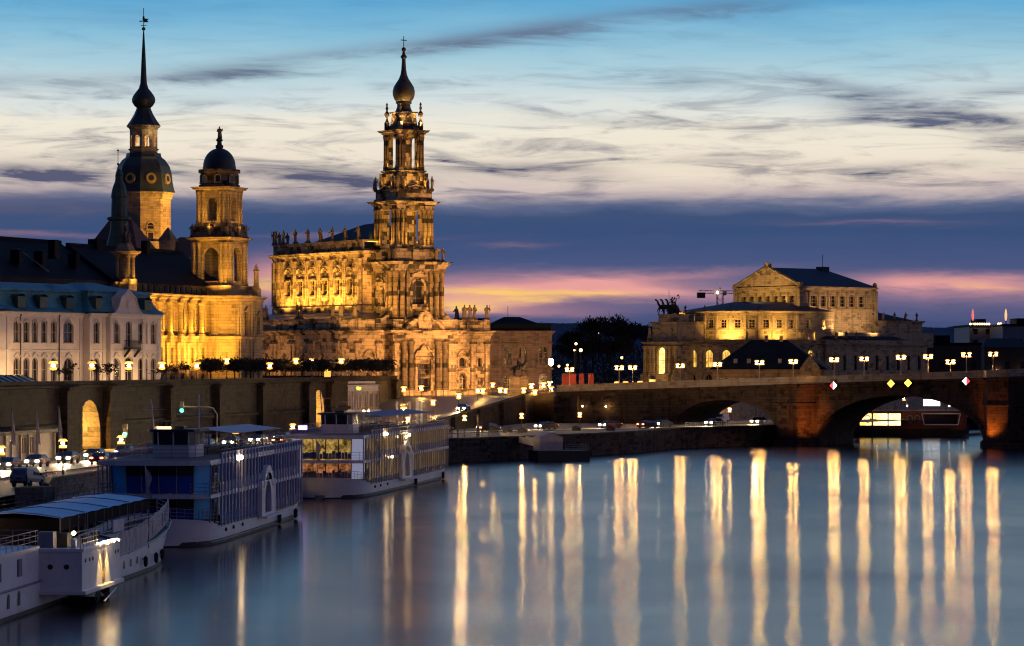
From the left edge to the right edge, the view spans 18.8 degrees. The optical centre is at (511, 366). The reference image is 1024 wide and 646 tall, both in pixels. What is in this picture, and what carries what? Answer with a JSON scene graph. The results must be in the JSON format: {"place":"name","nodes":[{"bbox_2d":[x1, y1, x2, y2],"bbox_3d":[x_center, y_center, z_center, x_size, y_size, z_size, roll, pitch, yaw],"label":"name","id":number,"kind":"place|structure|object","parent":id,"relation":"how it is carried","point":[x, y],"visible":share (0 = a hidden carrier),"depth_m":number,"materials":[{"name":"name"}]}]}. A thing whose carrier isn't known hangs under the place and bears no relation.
{"place":"outdoors","nodes":[
{"label":"outdoors","id":0,"kind":"place"},
{"bbox_2d":[0,282,166,380],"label":"white palace","id":1,"kind":"structure","parent":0,"point":[43,325],"depth_m":489.95,"materials":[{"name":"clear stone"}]},
{"bbox_2d":[13,321,19,342],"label":"window","id":2,"kind":"structure","parent":1,"relation":"in","point":[15,325],"depth_m":476.50,"materials":[{"name":"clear glass"}]},
{"bbox_2d":[13,358,19,374],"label":"window","id":3,"kind":"structure","parent":1,"relation":"in","point":[15,364],"depth_m":476.67,"materials":[{"name":"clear glass"}]},
{"bbox_2d":[23,321,29,342],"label":"window","id":4,"kind":"structure","parent":1,"relation":"in","point":[24,324],"depth_m":478.71,"materials":[{"name":"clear glass"}]},
{"bbox_2d":[32,358,37,380],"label":"window","id":5,"kind":"structure","parent":1,"relation":"in","point":[33,360],"depth_m":480.70,"materials":[{"name":"grey glass"}]},
{"bbox_2d":[32,321,38,342],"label":"window","id":6,"kind":"structure","parent":1,"relation":"in","point":[33,324],"depth_m":480.70,"materials":[{"name":"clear glass"}]},
{"bbox_2d":[41,358,46,380],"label":"window","id":7,"kind":"structure","parent":1,"relation":"in","point":[42,361],"depth_m":482.47,"materials":[{"name":"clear glass"}]},
{"bbox_2d":[51,321,56,342],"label":"window","id":8,"kind":"structure","parent":1,"relation":"in","point":[53,324],"depth_m":484.71,"materials":[{"name":"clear glass"}]},
{"bbox_2d":[63,322,73,343],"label":"window","id":9,"kind":"structure","parent":1,"relation":"in","point":[67,332],"depth_m":487.80,"materials":[{"name":"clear glass"}]},
{"bbox_2d":[63,358,73,380],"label":"window","id":10,"kind":"structure","parent":1,"relation":"in","point":[67,362],"depth_m":487.80,"materials":[{"name":"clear glass"}]},
{"bbox_2d":[93,322,99,343],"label":"window","id":11,"kind":"structure","parent":1,"relation":"in","point":[95,325],"depth_m":491.98,"materials":[{"name":"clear glass"}]},
{"bbox_2d":[112,322,120,343],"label":"window","id":12,"kind":"structure","parent":1,"relation":"in","point":[115,325],"depth_m":495.24,"materials":[{"name":"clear glass"}]},
{"bbox_2d":[114,358,120,379],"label":"window","id":13,"kind":"structure","parent":1,"relation":"in","point":[116,374],"depth_m":495.48,"materials":[{"name":"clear glass"}]},
{"bbox_2d":[126,321,131,346],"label":"window","id":14,"kind":"structure","parent":1,"relation":"in","point":[127,323],"depth_m":498.15,"materials":[{"name":"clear glass"}]},
{"bbox_2d":[125,357,132,379],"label":"window","id":15,"kind":"structure","parent":1,"relation":"in","point":[126,371],"depth_m":497.78,"materials":[{"name":"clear glass"}]},
{"bbox_2d":[55,486,111,499],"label":"landing","id":16,"kind":"object","parent":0,"point":[80,493],"depth_m":319.67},
{"bbox_2d":[0,486,94,510],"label":"landing stage","id":17,"kind":"object","parent":16,"relation":"on","point":[27,495],"visible":0.5,"depth_m":274.02,"materials":[{"name":"metal"}]},
{"bbox_2d":[41,465,216,495],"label":"retaining wall","id":18,"kind":"structure","parent":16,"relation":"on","point":[74,482],"depth_m":323.06,"materials":[{"name":"stone"}]},
{"bbox_2d":[115,8,174,248],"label":"castle tower","id":19,"kind":"structure","parent":0,"point":[143,166],"depth_m":765.65,"materials":[{"name":"stone"}]},
{"bbox_2d":[146,364,172,378],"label":"tree","id":20,"kind":"object","parent":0,"point":[165,370],"visible":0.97,"depth_m":491.69,"materials":[{"name":"green plant"}]},
{"bbox_2d":[0,397,772,497],"bbox_3d":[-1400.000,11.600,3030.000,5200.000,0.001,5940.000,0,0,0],"label":"ground","id":21,"kind":"structure","parent":0,"point":[7,488],"depth_m":537.44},
{"bbox_2d":[11,408,15,456],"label":"flagpole","id":22,"kind":"object","parent":21,"relation":"on","point":[13,439],"visible":0.9,"depth_m":366.01,"materials":[{"name":"grey metal"}]},
{"bbox_2d":[10,467,44,486],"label":"van","id":23,"kind":"object","parent":21,"relation":"on","point":[25,476],"visible":0.95,"depth_m":297.65,"materials":[{"name":"silver metal"}]},
{"bbox_2d":[0,428,57,460],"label":"ticket pavilion","id":24,"kind":"structure","parent":21,"relation":"on","point":[23,448],"depth_m":383.88,"materials":[{"name":"beige glass"}]},
{"bbox_2d":[36,408,40,453],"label":"flagpole","id":25,"kind":"object","parent":21,"relation":"on","point":[37,433],"visible":0.9,"depth_m":378.00,"materials":[{"name":"grey metal"}]},
{"bbox_2d":[58,406,61,453],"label":"flagpole","id":26,"kind":"object","parent":21,"relation":"on","point":[59,428],"visible":0.84,"depth_m":385.99,"materials":[{"name":"grey metal"}]},
{"bbox_2d":[59,438,66,474],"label":"street lamp","id":27,"kind":"object","parent":21,"relation":"on","point":[62,447],"visible":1,"depth_m":329.94,"materials":[{"name":"metal"}]},
{"bbox_2d":[180,401,217,443],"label":"traffic light","id":28,"kind":"object","parent":21,"relation":"on","point":[182,406],"visible":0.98,"depth_m":401.93,"materials":[{"name":"grey metal"}]},
{"bbox_2d":[0,372,402,452],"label":"terrace wall","id":29,"kind":"structure","parent":21,"relation":"on","point":[96,414],"depth_m":469.87,"materials":[{"name":"stone"}]},
{"bbox_2d":[0,375,36,381],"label":"glass roof","id":30,"kind":"structure","parent":29,"relation":"attached to","point":[14,378],"depth_m":405.66,"materials":[{"name":"glass"}]},
{"bbox_2d":[346,381,380,411],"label":"restaurant","id":31,"kind":"structure","parent":21,"relation":"on","point":[366,397],"depth_m":610.79,"materials":[{"name":"grey glass"}]},
{"bbox_2d":[2,419,922,478],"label":"kerb","id":32,"kind":"structure","parent":21,"relation":"on","point":[512,431],"depth_m":568.40,"materials":[{"name":"stone"}]},
{"bbox_2d":[427,391,536,429],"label":"ramp wall","id":33,"kind":"structure","parent":21,"relation":"on","point":[507,411],"depth_m":609.56,"materials":[{"name":"stone"}]},
{"bbox_2d":[535,392,558,422],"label":"retaining wall","id":34,"kind":"structure","parent":21,"relation":"on","point":[544,405],"depth_m":641.47,"materials":[{"name":"stone"}]},
{"bbox_2d":[552,335,642,387],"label":"woods","id":35,"kind":"object","parent":21,"relation":"on","point":[605,377],"visible":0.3,"depth_m":931.61,"materials":[{"name":"plant"}]},
{"bbox_2d":[554,369,1023,448],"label":"stone bridge","id":36,"kind":"structure","parent":21,"relation":"on","point":[809,411],"depth_m":608.21,"materials":[{"name":"stone"}]},
{"bbox_2d":[719,396,955,421],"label":"square wall","id":37,"kind":"structure","parent":21,"relation":"on","point":[741,411],"depth_m":762.21,"materials":[{"name":"stone"}]},
{"bbox_2d":[319,397,506,426],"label":"ramp","id":38,"kind":"structure","parent":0,"point":[444,407],"depth_m":625.82,"materials":[{"name":"grey stone"}]},
{"bbox_2d":[2,416,967,477],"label":"road","id":39,"kind":"structure","parent":0,"point":[54,466],"depth_m":370.66,"materials":[{"name":"grey asphalt"}]},
{"bbox_2d":[2,457,21,469],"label":"car","id":40,"kind":"object","parent":39,"relation":"on","point":[10,462],"visible":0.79,"depth_m":346.10,"materials":[{"name":"white"}]},
{"bbox_2d":[24,454,49,466],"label":"car","id":41,"kind":"object","parent":39,"relation":"on","point":[36,459],"visible":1,"depth_m":356.94,"materials":[{"name":"white"}]},
{"bbox_2d":[56,451,79,463],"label":"car","id":42,"kind":"object","parent":39,"relation":"on","point":[71,456],"visible":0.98,"depth_m":370.04,"materials":[{"name":"white"}]},
{"bbox_2d":[84,449,105,459],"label":"car","id":43,"kind":"object","parent":39,"relation":"on","point":[88,453],"visible":0.37,"depth_m":381.99,"materials":[{"name":"white"}]},
{"bbox_2d":[89,452,111,463],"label":"car","id":44,"kind":"object","parent":39,"relation":"on","point":[95,456],"visible":0.65,"depth_m":366.20,"materials":[{"name":"black metal"}]},
{"bbox_2d":[249,434,267,443],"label":"car","id":45,"kind":"object","parent":39,"relation":"on","point":[252,437],"visible":0.61,"depth_m":462.16,"materials":[{"name":"white metal"}]},
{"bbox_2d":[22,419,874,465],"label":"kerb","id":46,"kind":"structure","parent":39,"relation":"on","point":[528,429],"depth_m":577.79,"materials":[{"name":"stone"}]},
{"bbox_2d":[535,422,558,429],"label":"car","id":47,"kind":"object","parent":39,"relation":"on","point":[545,425],"visible":1,"depth_m":569.86,"materials":[{"name":"white metal"}]},
{"bbox_2d":[599,421,621,427],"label":"car","id":48,"kind":"object","parent":39,"relation":"on","point":[617,424],"visible":0.84,"depth_m":580.90,"materials":[{"name":"black"}]},
{"bbox_2d":[637,421,657,427],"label":"car","id":49,"kind":"object","parent":39,"relation":"on","point":[647,424],"visible":1,"depth_m":581.07,"materials":[{"name":"black metal"}]},
{"bbox_2d":[654,420,672,426],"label":"car","id":50,"kind":"object","parent":39,"relation":"on","point":[662,423],"visible":0.74,"depth_m":592.97,"materials":[{"name":"white metal"}]},
{"bbox_2d":[705,418,724,425],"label":"car","id":51,"kind":"object","parent":39,"relation":"on","point":[711,420],"visible":0.77,"depth_m":606.27,"materials":[{"name":"black metal"}]},
{"bbox_2d":[215,424,775,472],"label":"quay wall","id":52,"kind":"structure","parent":0,"point":[472,449],"depth_m":552.28,"materials":[{"name":"stone"}]},
{"bbox_2d":[500,432,532,445],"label":"gangway","id":53,"kind":"object","parent":52,"relation":"on","point":[527,440],"visible":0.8,"depth_m":516.17,"materials":[{"name":"grey metal"}]},
{"bbox_2d":[685,420,771,426],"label":"arch railing","id":54,"kind":"object","parent":52,"relation":"on","point":[742,422],"visible":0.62,"depth_m":602.60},
{"bbox_2d":[401,388,599,398],"bbox_3d":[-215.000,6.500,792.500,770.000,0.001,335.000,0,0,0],"label":"square","id":55,"kind":"structure","parent":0,"point":[496,394],"depth_m":675.49,"materials":[{"name":"grey stone"}]},
{"bbox_2d":[95,219,204,269],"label":"castle wing","id":56,"kind":"structure","parent":55,"relation":"on","point":[168,240],"depth_m":739.60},
{"bbox_2d":[106,149,131,245],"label":"green turret","id":57,"kind":"object","parent":56,"relation":"on","point":[119,218],"visible":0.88,"depth_m":740.37,"materials":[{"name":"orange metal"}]},
{"bbox_2d":[263,36,498,395],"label":"baroque church","id":58,"kind":"structure","parent":55,"relation":"on","point":[374,290],"depth_m":697.89,"materials":[{"name":"stone"}]},
{"bbox_2d":[410,278,427,306],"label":"window","id":59,"kind":"structure","parent":58,"relation":"in","point":[415,287],"depth_m":696.01,"materials":[{"name":"glass"}]},
{"bbox_2d":[418,377,429,389],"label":"door","id":60,"kind":"structure","parent":58,"relation":"in","point":[421,380],"depth_m":694.32,"materials":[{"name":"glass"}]},
{"bbox_2d":[418,362,430,376],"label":"window","id":61,"kind":"structure","parent":58,"relation":"in","point":[422,366],"depth_m":693.98,"materials":[{"name":"glass"}]},
{"bbox_2d":[457,372,467,389],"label":"window","id":62,"kind":"structure","parent":58,"relation":"in","point":[460,378],"depth_m":703.70,"materials":[{"name":"stone"}]},
{"bbox_2d":[457,356,467,367],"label":"window","id":63,"kind":"structure","parent":58,"relation":"in","point":[460,361],"depth_m":703.45,"materials":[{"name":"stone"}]},
{"bbox_2d":[507,359,528,395],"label":"equestrian statue","id":64,"kind":"object","parent":55,"relation":"on","point":[516,384],"visible":1,"depth_m":687.12,"materials":[{"name":"stone"}]},
{"bbox_2d":[562,373,575,384],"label":"red banner","id":65,"kind":"object","parent":55,"relation":"on","point":[565,378],"visible":0.53,"depth_m":700.00,"materials":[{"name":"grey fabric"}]},
{"bbox_2d":[556,326,603,369],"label":"bare tree","id":66,"kind":"object","parent":55,"relation":"on","point":[566,339],"visible":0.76,"depth_m":879.31,"materials":[{"name":"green plant"}]},
{"bbox_2d":[573,331,602,383],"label":"bare tree","id":67,"kind":"object","parent":55,"relation":"on","point":[582,344],"visible":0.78,"depth_m":848.19,"materials":[{"name":"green plant"}]},
{"bbox_2d":[566,315,611,372],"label":"bare tree","id":68,"kind":"object","parent":55,"relation":"on","point":[590,326],"visible":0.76,"depth_m":900.64,"materials":[{"name":"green plant"}]},
{"bbox_2d":[598,314,635,382],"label":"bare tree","id":69,"kind":"object","parent":55,"relation":"on","point":[615,328],"visible":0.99,"depth_m":895.84,"materials":[{"name":"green plant"}]},
{"bbox_2d":[627,321,651,381],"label":"bare tree","id":70,"kind":"object","parent":55,"relation":"on","point":[636,337],"visible":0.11,"depth_m":957.97,"materials":[{"name":"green plant"}]},
{"bbox_2d":[710,335,830,379],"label":"hipped house","id":71,"kind":"structure","parent":55,"relation":"on","point":[774,355],"depth_m":695.64,"materials":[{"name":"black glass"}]},
{"bbox_2d":[641,255,932,381],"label":"opera house","id":72,"kind":"structure","parent":55,"relation":"on","point":[822,314],"depth_m":852.79,"materials":[{"name":"stone"}]},
{"bbox_2d":[656,346,664,374],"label":"window","id":73,"kind":"structure","parent":72,"relation":"in","point":[662,351],"depth_m":845.31,"materials":[{"name":"glass"}]},
{"bbox_2d":[703,349,713,367],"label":"window","id":74,"kind":"structure","parent":72,"relation":"in","point":[709,355],"depth_m":839.96,"materials":[{"name":"glass"}]},
{"bbox_2d":[927,335,982,371],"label":"city block","id":75,"kind":"structure","parent":55,"relation":"on","point":[942,349],"depth_m":905.00,"materials":[{"name":"paint"}]},
{"bbox_2d":[453,317,554,391],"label":"gallery building","id":76,"kind":"structure","parent":0,"point":[513,340],"depth_m":782.19,"materials":[{"name":"stone"}]},
{"bbox_2d":[502,345,512,365],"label":"window","id":77,"kind":"structure","parent":76,"relation":"in","point":[507,349],"depth_m":782.36,"materials":[{"name":"glass"}]},
{"bbox_2d":[502,373,512,390],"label":"window","id":78,"kind":"structure","parent":76,"relation":"in","point":[505,381],"depth_m":782.17,"materials":[{"name":"glass"}]},
{"bbox_2d":[518,346,527,365],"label":"window","id":79,"kind":"structure","parent":76,"relation":"in","point":[525,348],"depth_m":782.55,"materials":[{"name":"glass"}]},
{"bbox_2d":[538,345,547,365],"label":"window","id":80,"kind":"structure","parent":76,"relation":"in","point":[542,351],"depth_m":782.93,"materials":[{"name":"glass"}]},
{"bbox_2d":[538,373,547,390],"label":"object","id":81,"kind":"structure","parent":76,"relation":"in","point":[541,377],"depth_m":782.93,"materials":[{"name":"glass"}]},
{"bbox_2d":[0,417,1023,645],"bbox_3d":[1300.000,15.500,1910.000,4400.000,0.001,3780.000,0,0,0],"label":"water","id":82,"kind":"structure","parent":0,"point":[889,541],"depth_m":244.92,"materials":[{"name":"blue liquid"}]},
{"bbox_2d":[61,513,106,531],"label":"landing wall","id":83,"kind":"structure","parent":82,"relation":"in","point":[90,525],"depth_m":293.47,"materials":[{"name":"metal"}]},
{"bbox_2d":[0,492,171,623],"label":"paddle steamer","id":84,"kind":"object","parent":82,"relation":"on","point":[45,562],"visible":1,"depth_m":202.91,"materials":[{"name":"white metal"}]},
{"bbox_2d":[67,394,302,547],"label":"saloon ship","id":85,"kind":"object","parent":82,"relation":"on","point":[248,488],"visible":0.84,"depth_m":274.99,"materials":[{"name":"white metal"}]},
{"bbox_2d":[281,387,448,498],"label":"saloon ship","id":86,"kind":"object","parent":82,"relation":"on","point":[344,457],"visible":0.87,"depth_m":373.09,"materials":[{"name":"white metal"}]},
{"bbox_2d":[528,432,589,460],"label":"floating hut","id":87,"kind":"object","parent":82,"relation":"on","point":[547,446],"visible":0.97,"depth_m":508.81,"materials":[{"name":"fabric"}]},
{"bbox_2d":[854,397,968,436],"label":"restaurant ship","id":88,"kind":"object","parent":82,"relation":"on","point":[944,423],"visible":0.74,"depth_m":679.75,"materials":[{"name":"black"}]},
{"bbox_2d":[0,0,1023,327],"label":"sky","id":89,"kind":"structure","parent":0,"point":[583,158],"materials":[{"name":"blue"}]},
{"bbox_2d":[552,376,640,387],"bbox_3d":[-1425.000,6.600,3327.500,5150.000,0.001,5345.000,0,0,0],"label":"ground","id":90,"kind":"structure","parent":0,"point":[594,378],"depth_m":1599.24,"materials":[{"name":"stone"}]},
{"bbox_2d":[607,314,642,382],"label":"bare tree","id":91,"kind":"object","parent":90,"relation":"on","point":[613,317],"visible":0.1,"depth_m":984.33,"materials":[{"name":"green plant"}]},
{"bbox_2d":[697,288,733,304],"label":"tower crane","id":92,"kind":"object","parent":90,"relation":"on","point":[702,294],"visible":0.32,"depth_m":1119.12,"materials":[{"name":"metal"}]},
{"bbox_2d":[953,319,1001,342],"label":"city block","id":93,"kind":"structure","parent":90,"relation":"on","point":[967,334],"depth_m":1150.30,"materials":[{"name":"grey concrete"}]},
{"bbox_2d":[979,338,1023,369],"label":"city block","id":94,"kind":"structure","parent":90,"relation":"on","point":[1010,354],"depth_m":980.00,"materials":[{"name":"paint"}]},
{"bbox_2d":[989,318,1023,341],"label":"city block","id":95,"kind":"structure","parent":90,"relation":"on","point":[1014,328],"depth_m":1120.00,"materials":[{"name":"grey concrete"}]},
{"bbox_2d":[539,322,953,338],"bbox_3d":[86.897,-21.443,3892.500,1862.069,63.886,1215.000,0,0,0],"label":"hills","id":96,"kind":"structure","parent":0,"point":[559,328],"depth_m":3572.12,"materials":[{"name":"plant"}]},
{"bbox_2d":[552,337,953,375],"bbox_3d":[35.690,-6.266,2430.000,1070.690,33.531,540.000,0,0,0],"label":"trees","id":97,"kind":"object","parent":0,"point":[637,342],"depth_m":2225.09,"materials":[{"name":"plant"}]},
{"label":"terrace","id":98,"kind":"structure","parent":0,"visible":0},
{"bbox_2d":[50,363,78,380],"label":"tree","id":99,"kind":"object","parent":98,"relation":"on","point":[68,371],"visible":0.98,"depth_m":451.86,"materials":[{"name":"green plant"}]},
{"bbox_2d":[102,362,118,379],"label":"tree","id":100,"kind":"object","parent":98,"relation":"on","point":[109,368],"visible":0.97,"depth_m":461.81,"materials":[{"name":"green plant"}]},
{"bbox_2d":[0,126,266,378],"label":"parliament house","id":101,"kind":"structure","parent":98,"relation":"on","point":[214,308],"depth_m":602.71,"materials":[{"name":"stone"}]},
{"bbox_2d":[177,361,192,378],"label":"tree","id":102,"kind":"object","parent":98,"relation":"on","point":[186,368],"visible":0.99,"depth_m":504.89,"materials":[{"name":"green plant"}]},
{"bbox_2d":[197,356,224,378],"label":"clipped tree","id":103,"kind":"object","parent":98,"relation":"on","point":[209,365],"visible":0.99,"depth_m":573.85,"materials":[{"name":"green plant"}]},
{"bbox_2d":[220,357,251,377],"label":"clipped tree","id":104,"kind":"object","parent":98,"relation":"on","point":[234,364],"visible":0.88,"depth_m":583.86,"materials":[{"name":"green plant"}]},
{"bbox_2d":[239,357,267,377],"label":"clipped tree","id":105,"kind":"object","parent":98,"relation":"on","point":[260,365],"visible":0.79,"depth_m":588.83,"materials":[{"name":"green plant"}]},
{"bbox_2d":[255,357,286,372],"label":"clipped tree","id":106,"kind":"object","parent":98,"relation":"on","point":[276,365],"visible":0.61,"depth_m":595.12,"materials":[{"name":"green plant"}]},
{"bbox_2d":[267,358,302,377],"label":"clipped tree","id":107,"kind":"object","parent":98,"relation":"on","point":[290,363],"visible":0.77,"depth_m":601.09,"materials":[{"name":"green plant"}]},
{"bbox_2d":[287,358,319,376],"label":"clipped tree","id":108,"kind":"object","parent":98,"relation":"on","point":[308,365],"visible":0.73,"depth_m":607.00,"materials":[{"name":"green plant"}]},
{"bbox_2d":[310,358,336,376],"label":"clipped tree","id":109,"kind":"object","parent":98,"relation":"on","point":[323,364],"visible":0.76,"depth_m":613.00,"materials":[{"name":"green plant"}]},
{"bbox_2d":[325,358,353,376],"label":"clipped tree","id":110,"kind":"object","parent":98,"relation":"on","point":[344,365],"visible":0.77,"depth_m":619.07,"materials":[{"name":"green plant"}]},
{"bbox_2d":[342,358,368,376],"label":"clipped tree","id":111,"kind":"object","parent":98,"relation":"on","point":[357,365],"visible":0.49,"depth_m":627.12,"materials":[{"name":"green plant"}]},
{"bbox_2d":[357,358,383,375],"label":"clipped tree","id":112,"kind":"object","parent":98,"relation":"on","point":[374,364],"visible":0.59,"depth_m":635.00,"materials":[{"name":"green plant"}]},
{"bbox_2d":[372,358,396,372],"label":"clipped tree","id":113,"kind":"object","parent":98,"relation":"on","point":[388,363],"visible":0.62,"depth_m":641.81,"materials":[{"name":"green plant"}]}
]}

